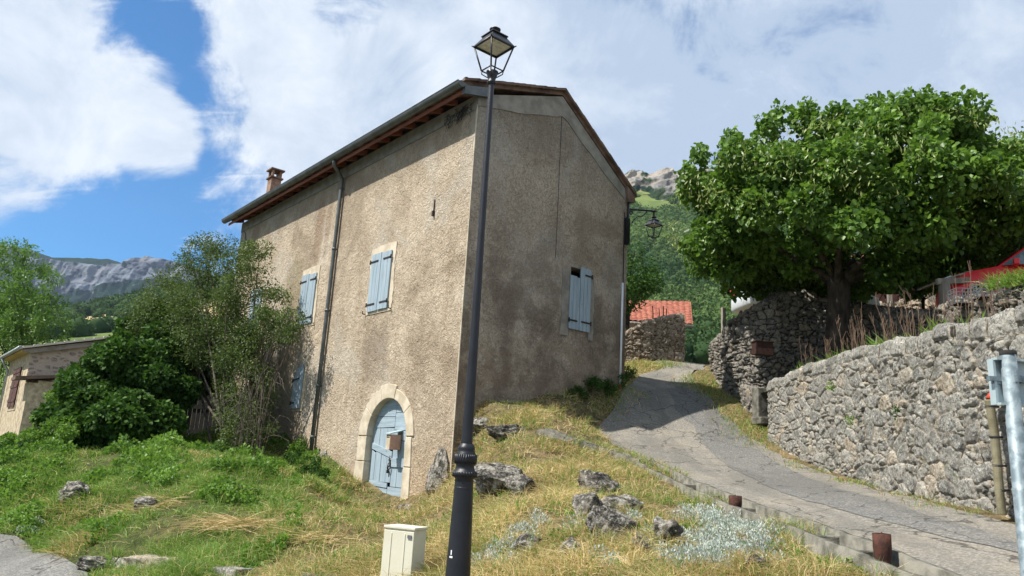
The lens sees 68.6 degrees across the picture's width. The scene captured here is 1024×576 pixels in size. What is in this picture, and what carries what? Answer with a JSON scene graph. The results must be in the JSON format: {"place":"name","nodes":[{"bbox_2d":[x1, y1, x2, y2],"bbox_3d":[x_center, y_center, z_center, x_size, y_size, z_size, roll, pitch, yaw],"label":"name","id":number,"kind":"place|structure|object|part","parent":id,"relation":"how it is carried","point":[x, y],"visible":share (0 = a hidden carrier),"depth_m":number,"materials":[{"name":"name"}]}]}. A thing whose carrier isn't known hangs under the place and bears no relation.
{"place":"outdoors","nodes":[
{"label":"outdoors","id":0,"kind":"place"},
{"bbox_2d":[0,534,87,575],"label":"street","id":1,"kind":"structure","parent":0,"point":[18,563],"depth_m":9.13,"materials":[{"name":"grey asphalt"}]},
{"bbox_2d":[0,246,213,323],"bbox_3d":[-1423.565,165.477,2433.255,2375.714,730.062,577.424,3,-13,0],"label":"cliff range","id":2,"kind":"structure","parent":0,"point":[86,279],"depth_m":2507.88,"materials":[{"name":"grey stone"}]},
{"bbox_2d":[0,299,226,396],"bbox_3d":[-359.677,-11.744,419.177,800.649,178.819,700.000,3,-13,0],"label":"foothill","id":3,"kind":"structure","parent":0,"point":[97,335],"depth_m":283.44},
{"bbox_2d":[34,298,211,338],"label":"meadow bushes","id":4,"kind":"object","parent":3,"relation":"on","point":[84,327],"visible":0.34,"depth_m":310.94,"materials":[{"name":"green plant"}]},
{"bbox_2d":[34,273,234,317],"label":"foothill forest","id":5,"kind":"object","parent":3,"relation":"on","point":[89,307],"visible":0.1,"depth_m":629.68,"materials":[{"name":"green plant"}]},
{"bbox_2d":[0,358,1014,575],"bbox_3d":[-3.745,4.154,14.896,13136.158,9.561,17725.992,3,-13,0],"label":"ground","id":6,"kind":"structure","parent":0,"point":[600,419],"depth_m":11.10,"materials":[{"name":"green plant"}]},
{"bbox_2d":[0,438,36,456],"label":"hedge plants","id":7,"kind":"object","parent":6,"relation":"on","point":[3,445],"visible":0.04,"depth_m":17.71,"materials":[{"name":"green plant"}]},
{"bbox_2d":[0,236,74,394],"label":"ash tree","id":8,"kind":"object","parent":6,"relation":"on","point":[17,311],"visible":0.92,"depth_m":36.52,"materials":[{"name":"green plant"}]},
{"bbox_2d":[0,390,88,451],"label":"bright shrub","id":9,"kind":"object","parent":6,"relation":"on","point":[67,432],"visible":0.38,"depth_m":18.22,"materials":[{"name":"green plant"}]},
{"bbox_2d":[57,481,90,500],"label":"rock","id":10,"kind":"object","parent":6,"relation":"on","point":[72,486],"visible":0.57,"depth_m":11.51,"materials":[{"name":"grey stone"}]},
{"bbox_2d":[76,556,110,569],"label":"rock","id":11,"kind":"object","parent":6,"relation":"on","point":[82,564],"visible":0.75,"depth_m":8.58,"materials":[{"name":"grey stone"}]},
{"bbox_2d":[0,336,212,437],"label":"stone cottage","id":12,"kind":"structure","parent":6,"relation":"on","point":[31,372],"depth_m":30.38,"materials":[{"name":"paint"}]},
{"bbox_2d":[7,364,23,410],"bbox_3d":[-20.890,4.185,31.461,0.096,1.900,2.300,14,-17,-38],"label":"window","id":13,"kind":"structure","parent":12,"relation":"in","point":[15,385],"depth_m":31.09,"materials":[{"name":"brown paint"}]},
{"bbox_2d":[30,299,229,452],"bbox_3d":[-10.410,2.602,20.879,4.328,5.318,5.811,3,-13,0],"label":"ivy bush","id":14,"kind":"object","parent":6,"relation":"on","point":[140,388],"visible":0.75,"depth_m":19.66,"materials":[{"name":"green plant"}]},
{"bbox_2d":[111,554,174,567],"bbox_3d":[-4.147,3.416,8.475,1.210,0.797,0.335,-5,-16,32],"label":"rock","id":15,"kind":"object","parent":6,"relation":"on","point":[134,558],"depth_m":8.49,"materials":[{"name":"stone"}]},
{"bbox_2d":[132,496,159,513],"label":"rock","id":16,"kind":"object","parent":6,"relation":"on","point":[145,500],"visible":0.57,"depth_m":10.32,"materials":[{"name":"grey stone"}]},
{"bbox_2d":[0,421,331,567],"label":"ground cover","id":17,"kind":"object","parent":6,"relation":"on","point":[154,473],"visible":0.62,"depth_m":12.83,"materials":[{"name":"green plant"}]},
{"bbox_2d":[115,230,310,451],"bbox_3d":[-8.188,1.574,21.145,7.123,7.014,2.783,-5,-16,31],"label":"tall shrub","id":18,"kind":"object","parent":6,"relation":"on","point":[247,339],"visible":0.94,"depth_m":20.86,"materials":[{"name":"green plant"}]},
{"bbox_2d":[178,560,254,575],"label":"rock","id":19,"kind":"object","parent":6,"relation":"on","point":[230,570],"depth_m":7.73,"materials":[{"name":"stone"}]},
{"bbox_2d":[98,482,366,548],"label":"cut grass","id":20,"kind":"structure","parent":6,"relation":"on","point":[226,521],"depth_m":9.06,"materials":[{"name":"beige plant"}]},
{"bbox_2d":[220,364,293,453],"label":"dead brambles","id":21,"kind":"object","parent":6,"relation":"on","point":[259,434],"visible":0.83,"depth_m":18.59,"materials":[{"name":"brown plant"}]},
{"bbox_2d":[283,451,340,490],"bbox_3d":[-4.828,4.292,17.472,0.766,0.970,2.753,13,-16,-35],"label":"wall plant","id":22,"kind":"object","parent":6,"relation":"on","point":[294,456],"depth_m":17.30,"materials":[{"name":"green plant"}]},
{"bbox_2d":[302,571,334,575],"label":"concrete block","id":23,"kind":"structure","parent":6,"relation":"on","point":[310,574],"depth_m":7.39,"materials":[{"name":"grey concrete"}]},
{"bbox_2d":[317,449,329,457],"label":"rock","id":24,"kind":"object","parent":6,"relation":"on","point":[321,453],"visible":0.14,"depth_m":18.56,"materials":[{"name":"grey stone"}]},
{"bbox_2d":[15,501,789,568],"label":"silver plants","id":25,"kind":"object","parent":6,"relation":"on","point":[730,522],"visible":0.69,"depth_m":6.60,"materials":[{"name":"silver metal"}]},
{"bbox_2d":[380,524,427,575],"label":"electric cabinet","id":26,"kind":"object","parent":6,"relation":"on","point":[403,547],"visible":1,"depth_m":6.52,"materials":[{"name":"grey plastic"}]},
{"bbox_3d":[-1.002,2.426,6.485,0.310,0.623,0.021,-3,-15,25],"label":"cabinet door","id":27,"kind":"part","parent":26,"relation":"part of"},
{"bbox_2d":[396,503,412,510],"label":"rock","id":28,"kind":"object","parent":6,"relation":"on","point":[407,504],"visible":0.22,"depth_m":14.87,"materials":[{"name":"beige stone"}]},
{"bbox_2d":[215,77,637,500],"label":"house","id":29,"kind":"structure","parent":6,"relation":"on","point":[372,234],"depth_m":17.48,"materials":[{"name":"paint"}]},
{"bbox_2d":[179,379,227,435],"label":"garden gate","id":30,"kind":"structure","parent":29,"relation":"attached to","point":[193,429],"depth_m":24.34,"materials":[{"name":"black wood"}]},
{"bbox_2d":[248,283,265,330],"bbox_3d":[-8.274,0.668,24.125,0.094,1.615,1.200,14,-17,-38],"label":"window","id":31,"kind":"structure","parent":29,"relation":"in","point":[265,283],"depth_m":24.17,"materials":[{"name":"wood"}]},
{"bbox_2d":[289,364,306,410],"bbox_3d":[-5.836,2.707,20.480,0.096,1.289,0.747,14,-17,-38],"label":"window","id":32,"kind":"structure","parent":29,"relation":"in","point":[298,392],"depth_m":20.43,"materials":[{"name":"wood"}]},
{"bbox_2d":[295,265,320,327],"bbox_3d":[-5.788,0.240,21.190,0.094,1.735,1.236,14,-17,-38],"label":"window","id":33,"kind":"structure","parent":29,"relation":"in","point":[310,278],"depth_m":21.07,"materials":[{"name":"wood"}]},
{"bbox_2d":[362,241,397,315],"bbox_3d":[-3.189,-0.239,18.131,0.094,1.709,1.278,14,-17,-38],"label":"window","id":34,"kind":"structure","parent":29,"relation":"in","point":[382,263],"depth_m":18.05,"materials":[{"name":"wood"}]},
{"bbox_2d":[368,399,406,496],"bbox_3d":[-2.726,3.690,16.592,0.140,2.467,1.668,14,-17,-38],"label":"door","id":35,"kind":"structure","parent":29,"relation":"in","point":[386,465],"depth_m":16.73,"materials":[{"name":"blue paint"}]},
{"bbox_2d":[385,430,402,449],"bbox_3d":[-2.582,3.296,16.311,0.320,0.430,0.240,14,-17,-38],"label":"mailbox","id":36,"kind":"object","parent":35,"relation":"attached to","point":[393,442],"visible":1,"depth_m":16.23,"materials":[{"name":"beige metal"}]},
{"bbox_2d":[559,267,594,340],"bbox_3d":[1.558,0.321,17.472,1.110,1.690,0.077,14,-17,-38],"label":"window","id":37,"kind":"structure","parent":29,"relation":"in","point":[578,294],"depth_m":17.42,"materials":[{"name":"blue paint"}]},
{"bbox_2d":[624,202,663,245],"bbox_3d":[3.362,-1.563,19.337,1.278,1.210,0.376,14,-17,-38],"label":"wall lantern","id":38,"kind":"object","parent":29,"relation":"attached to","point":[653,222],"depth_m":19.39,"materials":[{"name":"black metal"}]},
{"bbox_2d":[425,447,447,493],"bbox_3d":[-1.409,3.624,14.839,0.768,1.054,0.328,-9,-18,42],"label":"rock","id":39,"kind":"object","parent":6,"relation":"on","point":[437,468],"visible":0.66,"depth_m":14.73,"materials":[{"name":"grey stone"}]},
{"bbox_2d":[0,358,883,575],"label":"dry grass","id":40,"kind":"structure","parent":6,"relation":"on","point":[573,555],"depth_m":7.86,"materials":[{"name":"beige plant"}]},
{"bbox_2d":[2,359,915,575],"bbox_3d":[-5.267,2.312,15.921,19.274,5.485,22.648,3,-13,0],"label":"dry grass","id":41,"kind":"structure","parent":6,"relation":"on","point":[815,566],"depth_m":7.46,"materials":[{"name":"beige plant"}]},
{"bbox_2d":[473,417,487,429],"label":"rock","id":42,"kind":"object","parent":6,"relation":"on","point":[479,422],"visible":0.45,"depth_m":14.61,"materials":[{"name":"grey stone"}]},
{"bbox_2d":[445,26,516,575],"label":"street lamp","id":43,"kind":"object","parent":6,"relation":"on","point":[494,42],"visible":1,"depth_m":5.44,"materials":[{"name":"black metal"}]},
{"bbox_2d":[474,462,522,498],"bbox_3d":[-0.233,2.376,9.159,0.700,0.470,0.534,-2,-14,22],"label":"rock","id":44,"kind":"object","parent":6,"relation":"on","point":[490,476],"visible":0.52,"depth_m":9.01,"materials":[{"name":"grey stone"}]},
{"bbox_2d":[484,424,523,439],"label":"rock","id":45,"kind":"object","parent":6,"relation":"on","point":[495,432],"visible":0.7,"depth_m":13.19,"materials":[{"name":"grey stone"}]},
{"bbox_2d":[503,473,537,496],"bbox_3d":[0.097,2.352,8.803,0.423,0.337,0.289,3,-13,0],"label":"rock","id":46,"kind":"object","parent":6,"relation":"on","point":[515,482],"visible":0.54,"depth_m":8.80,"materials":[{"name":"grey stone"}]},
{"bbox_2d":[508,533,540,555],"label":"rock","id":47,"kind":"object","parent":6,"relation":"on","point":[523,537],"visible":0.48,"depth_m":6.44,"materials":[{"name":"grey stone"}]},
{"bbox_2d":[558,535,582,556],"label":"rock","id":48,"kind":"object","parent":6,"relation":"on","point":[570,541],"visible":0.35,"depth_m":6.21,"materials":[{"name":"grey stone"}]},
{"bbox_2d":[301,392,867,575],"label":"ground cover","id":49,"kind":"object","parent":6,"relation":"on","point":[693,504],"visible":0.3,"depth_m":7.62,"materials":[{"name":"grey plant"}]},
{"bbox_2d":[572,492,601,519],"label":"rock","id":50,"kind":"object","parent":6,"relation":"on","point":[582,500],"visible":0.53,"depth_m":7.22,"materials":[{"name":"grey stone"}]},
{"bbox_2d":[577,470,621,494],"bbox_3d":[0.961,2.267,8.423,0.472,0.426,0.344,-9,-18,41],"label":"rock","id":51,"kind":"object","parent":6,"relation":"on","point":[586,478],"visible":0.59,"depth_m":8.34,"materials":[{"name":"grey stone"}]},
{"bbox_2d":[566,365,637,400],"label":"corner weeds","id":52,"kind":"object","parent":6,"relation":"on","point":[598,385],"visible":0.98,"depth_m":17.38,"materials":[{"name":"green plant"}]},
{"bbox_2d":[585,505,638,541],"bbox_3d":[0.875,2.088,6.580,0.486,0.345,0.257,3,-13,0],"label":"rock","id":53,"kind":"object","parent":6,"relation":"on","point":[601,516],"visible":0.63,"depth_m":6.51,"materials":[{"name":"grey stone"}]},
{"bbox_2d":[601,494,643,516],"bbox_3d":[1.041,2.205,7.468,0.552,0.293,0.397,13,-17,-36],"label":"rock","id":54,"kind":"object","parent":6,"relation":"on","point":[632,501],"visible":0.4,"depth_m":7.43,"materials":[{"name":"grey stone"}]},
{"bbox_2d":[632,532,654,552],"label":"rock","id":55,"kind":"object","parent":6,"relation":"on","point":[646,544],"visible":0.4,"depth_m":6.12,"materials":[{"name":"grey stone"}]},
{"bbox_2d":[625,241,664,331],"bbox_3d":[4.083,1.031,26.061,2.518,5.245,2.169,3,-13,0],"label":"tree","id":56,"kind":"object","parent":6,"relation":"on","point":[651,282],"visible":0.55,"depth_m":25.95,"materials":[{"name":"green plant"}]},
{"bbox_2d":[625,313,685,361],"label":"field stone wall","id":57,"kind":"structure","parent":6,"relation":"on","point":[659,338],"depth_m":25.47,"materials":[{"name":"grey stone"}]},
{"bbox_2d":[629,300,693,327],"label":"barn","id":58,"kind":"structure","parent":6,"relation":"on","point":[645,312],"depth_m":34.12,"materials":[{"name":"red tile"}]},
{"bbox_2d":[653,515,683,544],"bbox_3d":[1.306,2.088,6.323,0.238,0.308,0.348,3,-13,0],"label":"rock","id":59,"kind":"object","parent":6,"relation":"on","point":[672,526],"visible":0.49,"depth_m":6.21,"materials":[{"name":"grey stone"}]},
{"bbox_2d":[729,495,741,507],"bbox_3d":[2.470,2.453,8.292,0.142,0.328,0.143,3,-13,0],"label":"iron bollard","id":60,"kind":"object","parent":6,"relation":"on","point":[734,500],"visible":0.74,"depth_m":8.26,"materials":[{"name":"brown metal"}]},
{"bbox_2d":[537,428,962,575],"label":"drainage channel","id":61,"kind":"object","parent":6,"relation":"on","point":[839,541],"visible":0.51,"depth_m":6.44,"materials":[{"name":"concrete"}]},
{"bbox_2d":[740,384,763,413],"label":"stone wall","id":62,"kind":"structure","parent":6,"relation":"on","point":[746,395],"depth_m":17.36,"materials":[{"name":"grey stone"}]},
{"bbox_2d":[744,554,772,570],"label":"rock","id":63,"kind":"object","parent":6,"relation":"on","point":[759,560],"visible":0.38,"depth_m":5.45,"materials":[{"name":"grey stone"}]},
{"bbox_2d":[752,387,767,416],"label":"gate pillar","id":64,"kind":"structure","parent":6,"relation":"on","point":[759,404],"depth_m":16.59,"materials":[{"name":"stone"}]},
{"bbox_2d":[751,417,768,425],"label":"step stone","id":65,"kind":"object","parent":6,"relation":"on","point":[762,421],"visible":0.69,"depth_m":16.11,"materials":[{"name":"stone"}]},
{"bbox_2d":[708,289,823,401],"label":"dry stone wall","id":66,"kind":"structure","parent":6,"relation":"on","point":[783,321],"depth_m":18.50,"materials":[{"name":"grey stone"}]},
{"bbox_2d":[721,307,725,331],"bbox_3d":[5.814,1.398,20.609,0.110,1.764,0.100,7,-14,-17],"label":"wooden post","id":67,"kind":"object","parent":66,"relation":"attached to","point":[723,317],"visible":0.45,"depth_m":20.71,"materials":[{"name":"grey wood"}]},
{"bbox_2d":[750,340,774,356],"bbox_3d":[5.684,1.429,17.330,0.460,0.313,0.700,5,-13,-8],"label":"metal box","id":68,"kind":"object","parent":66,"relation":"attached to","point":[761,348],"visible":1,"depth_m":17.02,"materials":[{"name":"brown metal"}]},
{"bbox_2d":[557,359,989,543],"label":"dry grass","id":69,"kind":"structure","parent":6,"relation":"on","point":[712,403],"depth_m":14.99,"materials":[{"name":"beige plant"}]},
{"bbox_2d":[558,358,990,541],"bbox_3d":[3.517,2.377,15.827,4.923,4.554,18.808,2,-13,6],"label":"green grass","id":70,"kind":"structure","parent":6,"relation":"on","point":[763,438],"depth_m":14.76,"materials":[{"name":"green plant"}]},
{"bbox_2d":[872,532,891,563],"bbox_3d":[2.709,1.976,5.479,0.127,0.373,0.127,3,-13,0],"label":"iron bollard","id":71,"kind":"object","parent":6,"relation":"on","point":[882,544],"visible":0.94,"depth_m":5.45,"materials":[{"name":"brown metal"}]},
{"bbox_2d":[766,304,1023,520],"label":"retaining wall","id":72,"kind":"structure","parent":6,"relation":"on","point":[935,440],"depth_m":9.49,"materials":[{"name":"stone"}]},
{"bbox_2d":[826,381,836,391],"bbox_3d":[4.954,1.550,11.652,0.180,0.200,0.192,-9,-18,41],"label":"wall tuft","id":73,"kind":"object","parent":72,"relation":"attached to","point":[831,388],"visible":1,"depth_m":11.64,"materials":[{"name":"green plant"}]},
{"bbox_2d":[841,415,858,427],"bbox_3d":[4.939,1.931,10.996,0.211,0.248,0.194,9,-14,-21],"label":"wall tuft","id":74,"kind":"object","parent":72,"relation":"attached to","point":[848,418],"visible":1,"depth_m":10.98,"materials":[{"name":"green plant"}]},
{"bbox_2d":[885,404,901,421],"bbox_3d":[4.904,1.602,9.584,0.165,0.244,0.190,8,-14,-19],"label":"wall tuft","id":75,"kind":"object","parent":72,"relation":"attached to","point":[895,411],"visible":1,"depth_m":9.59,"materials":[{"name":"green plant"}]},
{"bbox_2d":[984,393,1009,514],"bbox_3d":[4.712,1.586,7.277,0.168,1.187,0.100,7,-14,-15],"label":"drain pipe","id":76,"kind":"object","parent":72,"relation":"attached to","point":[997,464],"visible":0.95,"depth_m":7.23,"materials":[{"name":"brown plastic"}]},
{"bbox_2d":[986,350,1023,575],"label":"metal post","id":77,"kind":"object","parent":6,"relation":"on","point":[1005,377],"visible":1,"depth_m":3.27,"materials":[{"name":"metal"}]},
{"bbox_2d":[0,0,1023,274],"label":"sky","id":78,"kind":"structure","parent":0,"point":[129,129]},
{"bbox_2d":[625,167,713,199],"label":"limestone rim","id":79,"kind":"object","parent":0,"point":[659,184],"visible":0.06,"depth_m":906.40,"materials":[{"name":"grey stone"}]},
{"bbox_2d":[635,190,709,363],"bbox_3d":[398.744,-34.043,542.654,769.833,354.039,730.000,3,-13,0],"label":"wooded hillside","id":80,"kind":"structure","parent":0,"point":[645,200],"depth_m":853.38,"materials":[{"name":"green plant"}]},
{"bbox_2d":[627,192,875,363],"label":"hillside forest","id":81,"kind":"object","parent":80,"relation":"on","point":[706,299],"visible":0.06,"depth_m":438.56,"materials":[{"name":"green plant"}]},
{"bbox_2d":[596,361,1019,575],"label":"lane","id":82,"kind":"structure","parent":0,"point":[659,427],"depth_m":10.64,"materials":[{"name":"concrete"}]},
{"bbox_2d":[666,377,1017,551],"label":"lane repair","id":83,"kind":"structure","parent":82,"relation":"on","point":[756,464],"depth_m":11.21,"materials":[{"name":"concrete"}]},
{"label":"planting strip","id":84,"kind":"structure","parent":0,"visible":0},
{"bbox_2d":[663,83,1023,359],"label":"linden tree","id":85,"kind":"object","parent":84,"relation":"on","point":[839,188],"visible":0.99,"depth_m":16.17,"materials":[{"name":"green plant"}]},
{"bbox_2d":[793,310,988,370],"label":"iris leaves","id":86,"kind":"object","parent":84,"relation":"on","point":[880,340],"visible":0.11,"depth_m":11.16,"materials":[{"name":"green plant"}]},
{"bbox_2d":[797,261,1011,363],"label":"dead stalks","id":87,"kind":"object","parent":84,"relation":"on","point":[904,329],"visible":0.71,"depth_m":11.00,"materials":[{"name":"brown plant"}]},
{"bbox_2d":[799,283,1023,360],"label":"terrace wall","id":88,"kind":"structure","parent":84,"relation":"on","point":[1016,299],"depth_m":16.51,"materials":[{"name":"stone"}]},
{"bbox_2d":[948,287,979,306],"bbox_3d":[8.038,0.166,13.326,0.414,0.274,0.294,2,-13,4],"label":"plastic crate","id":89,"kind":"object","parent":88,"relation":"on","point":[960,298],"visible":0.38,"depth_m":13.29,"materials":[{"name":"plastic"}]},
{"bbox_2d":[969,280,1004,300],"bbox_3d":[8.039,0.051,12.685,0.414,0.274,0.294,3,-13,1],"label":"plastic crate","id":90,"kind":"object","parent":88,"relation":"on","point":[981,293],"visible":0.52,"depth_m":12.65,"materials":[{"name":"plastic"}]},
{"bbox_2d":[974,264,1023,296],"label":"terrace grass","id":91,"kind":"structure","parent":88,"relation":"on","point":[1004,281],"depth_m":11.94,"materials":[{"name":"green plant"}]},
{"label":"upper terrace","id":92,"kind":"structure","parent":0,"visible":0},
{"bbox_2d":[730,281,879,313],"bbox_3d":[8.743,0.309,22.446,4.010,1.520,2.060,6,-13,-10],"label":"parked car","id":93,"kind":"object","parent":92,"relation":"on","point":[738,306],"visible":0.12,"depth_m":21.93,"materials":[{"name":"white paint"}]},
{"bbox_2d":[875,288,912,303],"bbox_3d":[12.607,0.273,24.964,2.623,1.720,0.520,3,-13,0],"label":"timber fence","id":94,"kind":"object","parent":92,"relation":"on","point":[893,298],"visible":0.07,"depth_m":25.08,"materials":[{"name":"grey wood"}]},
{"bbox_2d":[880,296,935,309],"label":"rubble wall","id":95,"kind":"structure","parent":92,"relation":"on","point":[915,304],"depth_m":23.04,"materials":[{"name":"stone"}]},
{"bbox_2d":[909,289,927,308],"bbox_3d":[11.457,0.004,20.861,1.485,2.477,1.278,0,-14,12],"label":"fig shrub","id":96,"kind":"object","parent":92,"relation":"on","point":[924,298],"visible":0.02,"depth_m":20.79,"materials":[{"name":"green plant"}]},
{"bbox_2d":[917,270,972,304],"bbox_3d":[8.973,0.266,15.434,0.854,1.162,0.885,3,-13,0],"label":"shelter","id":97,"kind":"object","parent":92,"relation":"on","point":[943,284],"visible":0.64,"depth_m":15.11,"materials":[{"name":"grey wood"}]},
{"bbox_2d":[935,248,1023,306],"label":"parked car","id":98,"kind":"object","parent":92,"relation":"on","point":[1014,259],"visible":0.27,"depth_m":15.00,"materials":[{"name":"red paint"}]},
{"bbox_3d":[10.973,-0.697,14.469,2.630,0.400,0.168,-3,-15,26],"label":"side window","id":99,"kind":"part","parent":98,"relation":"part of","materials":[{"name":"grey glass"}]},
{"bbox_2d":[954,126,1023,254],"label":"leafy tree","id":100,"kind":"object","parent":92,"relation":"on","point":[1016,137],"depth_m":20.59,"materials":[{"name":"green plant"}]}
]}

